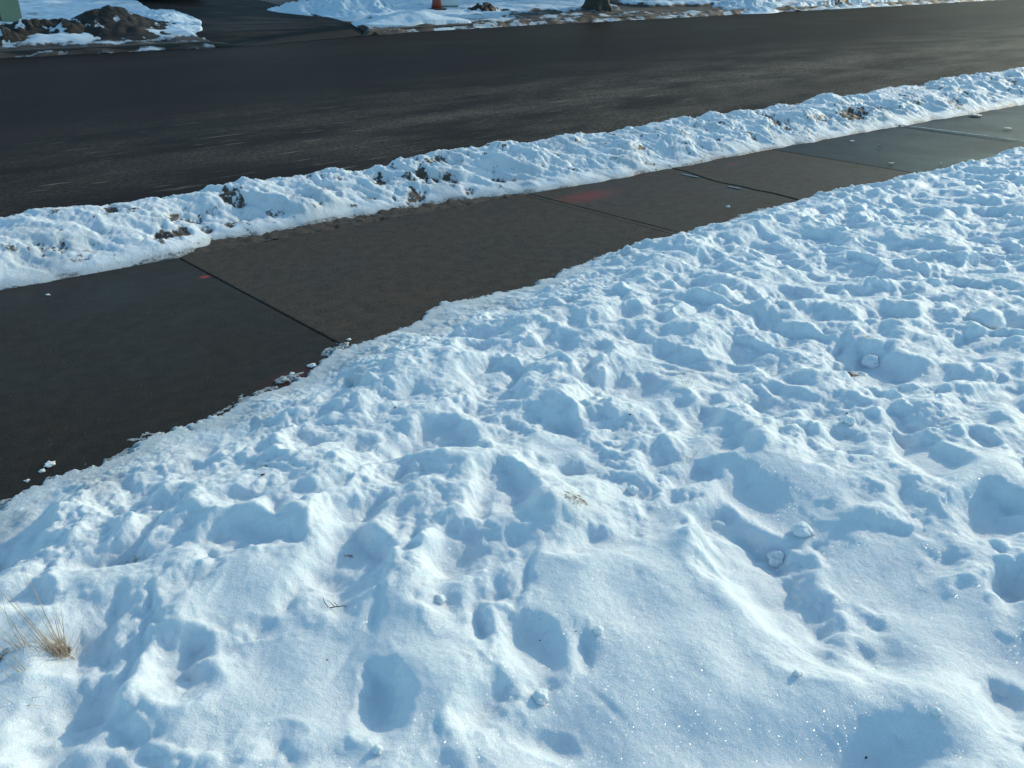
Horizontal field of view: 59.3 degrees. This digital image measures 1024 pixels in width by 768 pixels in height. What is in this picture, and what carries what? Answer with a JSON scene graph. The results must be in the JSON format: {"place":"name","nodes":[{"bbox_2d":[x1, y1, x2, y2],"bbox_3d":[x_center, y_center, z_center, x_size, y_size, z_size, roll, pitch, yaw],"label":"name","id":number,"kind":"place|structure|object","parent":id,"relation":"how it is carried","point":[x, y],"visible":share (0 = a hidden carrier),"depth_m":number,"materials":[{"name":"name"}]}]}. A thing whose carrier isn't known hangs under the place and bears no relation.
{"place":"outdoors","nodes":[
{"label":"outdoors","id":0,"kind":"place"},
{"bbox_2d":[136,0,375,46],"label":"driveway","id":1,"kind":"structure","parent":0,"point":[244,22],"depth_m":21.74,"materials":[{"name":"concrete"}]},
{"bbox_2d":[4,193,525,289],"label":"soil","id":2,"kind":"structure","parent":0,"point":[229,242],"depth_m":5.84,"materials":[{"name":"brown soil"}]},
{"bbox_2d":[0,67,1023,289],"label":"snow bank","id":3,"kind":"structure","parent":2,"relation":"on","point":[42,245],"depth_m":6.58,"materials":[{"name":"white snow"}]},
{"bbox_2d":[0,0,989,57],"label":"yard","id":4,"kind":"structure","parent":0,"point":[518,12],"depth_m":25.12,"materials":[{"name":"white snow"}]},
{"bbox_2d":[0,0,21,21],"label":"utility pedestal","id":5,"kind":"object","parent":4,"relation":"on","point":[10,10],"visible":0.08,"depth_m":19.11,"materials":[{"name":"green paint"}]},
{"bbox_2d":[0,25,30,44],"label":"dirt mound","id":6,"kind":"object","parent":4,"relation":"on","point":[7,36],"visible":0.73,"depth_m":17.43,"materials":[{"name":"brown soil"}]},
{"bbox_2d":[1,18,85,35],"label":"dirt mound","id":7,"kind":"object","parent":4,"relation":"on","point":[25,27],"visible":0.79,"depth_m":18.10,"materials":[{"name":"brown soil"}]},
{"bbox_2d":[70,5,175,40],"bbox_3d":[-8.452,-7.598,18.960,3.622,0.712,2.108,-21,32,-37],"label":"dirt mound","id":8,"kind":"object","parent":4,"relation":"on","point":[111,22],"visible":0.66,"depth_m":18.69,"materials":[{"name":"brown soil"}]},
{"bbox_2d":[130,9,201,33],"bbox_3d":[-7.935,-8.309,20.632,1.938,0.503,3.762,-21,32,-37],"label":"snow pile","id":9,"kind":"object","parent":4,"relation":"on","point":[190,23],"visible":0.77,"depth_m":20.47,"materials":[{"name":"white snow"}]},
{"bbox_2d":[267,0,393,20],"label":"snow pile","id":10,"kind":"object","parent":4,"relation":"on","point":[348,10],"visible":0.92,"depth_m":23.73,"materials":[{"name":"white snow"}]},
{"bbox_2d":[352,10,470,30],"bbox_3d":[-2.594,-9.449,23.478,3.662,0.544,1.611,-21,32,-37],"label":"snow pile","id":11,"kind":"object","parent":4,"relation":"on","point":[407,18],"visible":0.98,"depth_m":23.09,"materials":[{"name":"white snow"}]},
{"bbox_2d":[428,0,446,9],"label":"traffic cone","id":12,"kind":"object","parent":4,"relation":"on","point":[436,4],"visible":0.86,"depth_m":25.51,"materials":[{"name":"orange plastic"}]},
{"bbox_2d":[441,0,458,7],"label":"utility box","id":13,"kind":"object","parent":4,"relation":"on","point":[449,3],"visible":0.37,"depth_m":26.05,"materials":[{"name":"green paint"}]},
{"bbox_2d":[467,1,504,11],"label":"dirt mound","id":14,"kind":"object","parent":4,"relation":"on","point":[483,6],"visible":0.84,"depth_m":25.79,"materials":[{"name":"brown soil"}]},
{"bbox_2d":[580,0,612,11],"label":"bare tree","id":15,"kind":"object","parent":4,"relation":"on","point":[598,5],"visible":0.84,"depth_m":27.74,"materials":[{"name":"brown plant"}]},
{"bbox_2d":[712,0,782,13],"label":"snow pile","id":16,"kind":"object","parent":4,"relation":"on","point":[760,6],"visible":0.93,"depth_m":30.91,"materials":[{"name":"white snow"}]},
{"bbox_2d":[779,0,900,10],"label":"snow pile","id":17,"kind":"object","parent":4,"relation":"on","point":[860,3],"visible":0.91,"depth_m":33.92,"materials":[{"name":"white snow"}]},
{"bbox_2d":[0,147,1023,767],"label":"snow","id":18,"kind":"structure","parent":0,"point":[480,477],"depth_m":2.47,"materials":[{"name":"white snow"}]},
{"bbox_2d":[0,646,25,671],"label":"dry grass tuft","id":19,"kind":"object","parent":18,"relation":"on","point":[14,660],"visible":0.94,"depth_m":1.98,"materials":[{"name":"plant"}]},
{"bbox_2d":[0,592,36,652],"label":"dry grass tuft","id":20,"kind":"object","parent":18,"relation":"on","point":[15,635],"visible":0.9,"depth_m":2.05,"materials":[{"name":"plant"}]},
{"bbox_2d":[0,562,83,660],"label":"dry grass tuft","id":21,"kind":"object","parent":18,"relation":"on","point":[57,651],"visible":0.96,"depth_m":2.07,"materials":[{"name":"plant"}]},
{"bbox_2d":[323,598,346,607],"bbox_3d":[-0.443,0.537,2.199,0.079,0.033,0.016,-2,25,-3],"label":"twig","id":22,"kind":"object","parent":18,"relation":"on","point":[333,605],"visible":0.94,"depth_m":2.20,"materials":[{"name":"brown wood"}]},
{"bbox_2d":[372,744,382,755],"bbox_3d":[-0.263,0.718,1.768,0.022,0.019,0.022,5,26,10],"label":"snow clod","id":23,"kind":"object","parent":18,"relation":"on","point":[377,749],"visible":1,"depth_m":1.76,"materials":[{"name":"white snow"}]},
{"bbox_2d":[434,594,445,603],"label":"snow clod","id":24,"kind":"object","parent":18,"relation":"on","point":[440,598],"visible":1,"depth_m":2.19,"materials":[{"name":"white snow"}]},
{"bbox_2d":[532,688,548,704],"bbox_3d":[0.061,0.676,1.940,0.039,0.031,0.039,20,32,36],"label":"snow clod","id":25,"kind":"object","parent":18,"relation":"on","point":[540,696],"visible":1,"depth_m":1.93,"materials":[{"name":"white snow"}]},
{"bbox_2d":[593,625,603,634],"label":"snow clod","id":26,"kind":"object","parent":18,"relation":"on","point":[598,630],"visible":1,"depth_m":2.09,"materials":[{"name":"white snow"}]},
{"bbox_2d":[626,485,638,494],"bbox_3d":[0.360,0.317,2.694,0.032,0.030,0.033,-17,30,-32],"label":"snow clod","id":27,"kind":"object","parent":18,"relation":"on","point":[632,489],"visible":1,"depth_m":2.68,"materials":[{"name":"white snow"}]},
{"bbox_2d":[767,550,784,567],"bbox_3d":[0.734,0.482,2.486,0.062,0.050,0.054,-4,26,-8],"label":"snow clod","id":28,"kind":"object","parent":18,"relation":"on","point":[776,558],"visible":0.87,"depth_m":2.47,"materials":[{"name":"white snow"}]},
{"bbox_2d":[792,669,802,676],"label":"snow clod","id":29,"kind":"object","parent":18,"relation":"on","point":[797,673],"visible":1,"depth_m":1.97,"materials":[{"name":"white snow"}]},
{"bbox_2d":[790,521,813,537],"bbox_3d":[0.818,0.416,2.535,0.061,0.049,0.060,-4,25,-8],"label":"snow clod","id":30,"kind":"object","parent":18,"relation":"on","point":[802,529],"visible":0.98,"depth_m":2.52,"materials":[{"name":"white snow"}]},
{"bbox_2d":[842,415,854,425],"bbox_3d":[1.141,0.122,3.048,0.044,0.035,0.044,-12,28,-23],"label":"snow clod","id":31,"kind":"object","parent":18,"relation":"on","point":[848,420],"visible":1,"depth_m":3.03,"materials":[{"name":"white snow"}]},
{"bbox_2d":[861,354,879,367],"bbox_3d":[1.450,-0.090,3.634,0.076,0.064,0.084,10,27,21],"label":"snow clod","id":32,"kind":"object","parent":18,"relation":"on","point":[869,361],"visible":0.98,"depth_m":3.61,"materials":[{"name":"white snow"}]},
{"bbox_2d":[931,707,941,715],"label":"snow clod","id":33,"kind":"object","parent":18,"relation":"on","point":[936,711],"visible":1,"depth_m":1.84,"materials":[{"name":"white snow"}]},
{"bbox_2d":[967,306,1006,328],"bbox_3d":[2.061,-0.286,3.915,0.154,0.099,0.162,-4,26,-8],"label":"snow clod","id":34,"kind":"object","parent":18,"relation":"on","point":[990,317],"visible":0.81,"depth_m":3.87,"materials":[{"name":"white snow"}]},
{"bbox_2d":[0,0,1023,216],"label":"road","id":35,"kind":"structure","parent":0,"point":[101,129],"depth_m":12.63,"materials":[{"name":"black asphalt"}]},
{"bbox_2d":[0,0,947,53],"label":"kerb","id":36,"kind":"structure","parent":35,"relation":"on","point":[167,44],"depth_m":18.75,"materials":[{"name":"concrete"}]},
{"bbox_2d":[0,105,1023,500],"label":"sidewalk","id":37,"kind":"structure","parent":0,"point":[96,369],"depth_m":4.72,"materials":[{"name":"grey concrete"}]},
{"bbox_2d":[44,461,55,467],"bbox_3d":[-1.567,0.273,3.049,0.037,0.014,0.040,-6,26,-13],"label":"snow crumb","id":38,"kind":"object","parent":37,"relation":"on","point":[48,464],"visible":1,"depth_m":3.04,"materials":[{"name":"white snow"}]},
{"bbox_2d":[274,377,289,383],"bbox_3d":[-0.938,-0.017,3.663,0.064,0.018,0.060,-16,30,-31],"label":"snow crumb","id":39,"kind":"object","parent":37,"relation":"on","point":[280,380],"visible":1,"depth_m":3.65,"materials":[{"name":"white snow"}]},
{"bbox_2d":[307,363,317,367],"bbox_3d":[-0.845,-0.079,3.795,0.039,0.018,0.042,-18,31,-33],"label":"snow crumb","id":40,"kind":"object","parent":37,"relation":"on","point":[311,365],"visible":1,"depth_m":3.79,"materials":[{"name":"white snow"}]},
{"bbox_2d":[328,346,343,351],"bbox_3d":[-0.768,-0.148,3.942,0.061,0.027,0.074,21,33,38],"label":"snow crumb","id":41,"kind":"object","parent":37,"relation":"on","point":[333,349],"visible":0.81,"depth_m":3.94,"materials":[{"name":"white snow"}]},
{"bbox_2d":[339,342,348,347],"bbox_3d":[-0.745,-0.169,3.987,0.045,0.026,0.058,-1,25,-3],"label":"snow crumb","id":42,"kind":"object","parent":37,"relation":"on","point":[345,344],"visible":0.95,"depth_m":3.98,"materials":[{"name":"white snow"}]},
{"bbox_2d":[901,125,1021,140],"bbox_3d":[4.364,-2.484,8.875,0.057,0.009,1.633,-21,32,-37],"label":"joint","id":43,"kind":"object","parent":37,"relation":"on","point":[960,132],"visible":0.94,"depth_m":8.84,"materials":[{"name":"black concrete"}]}
]}

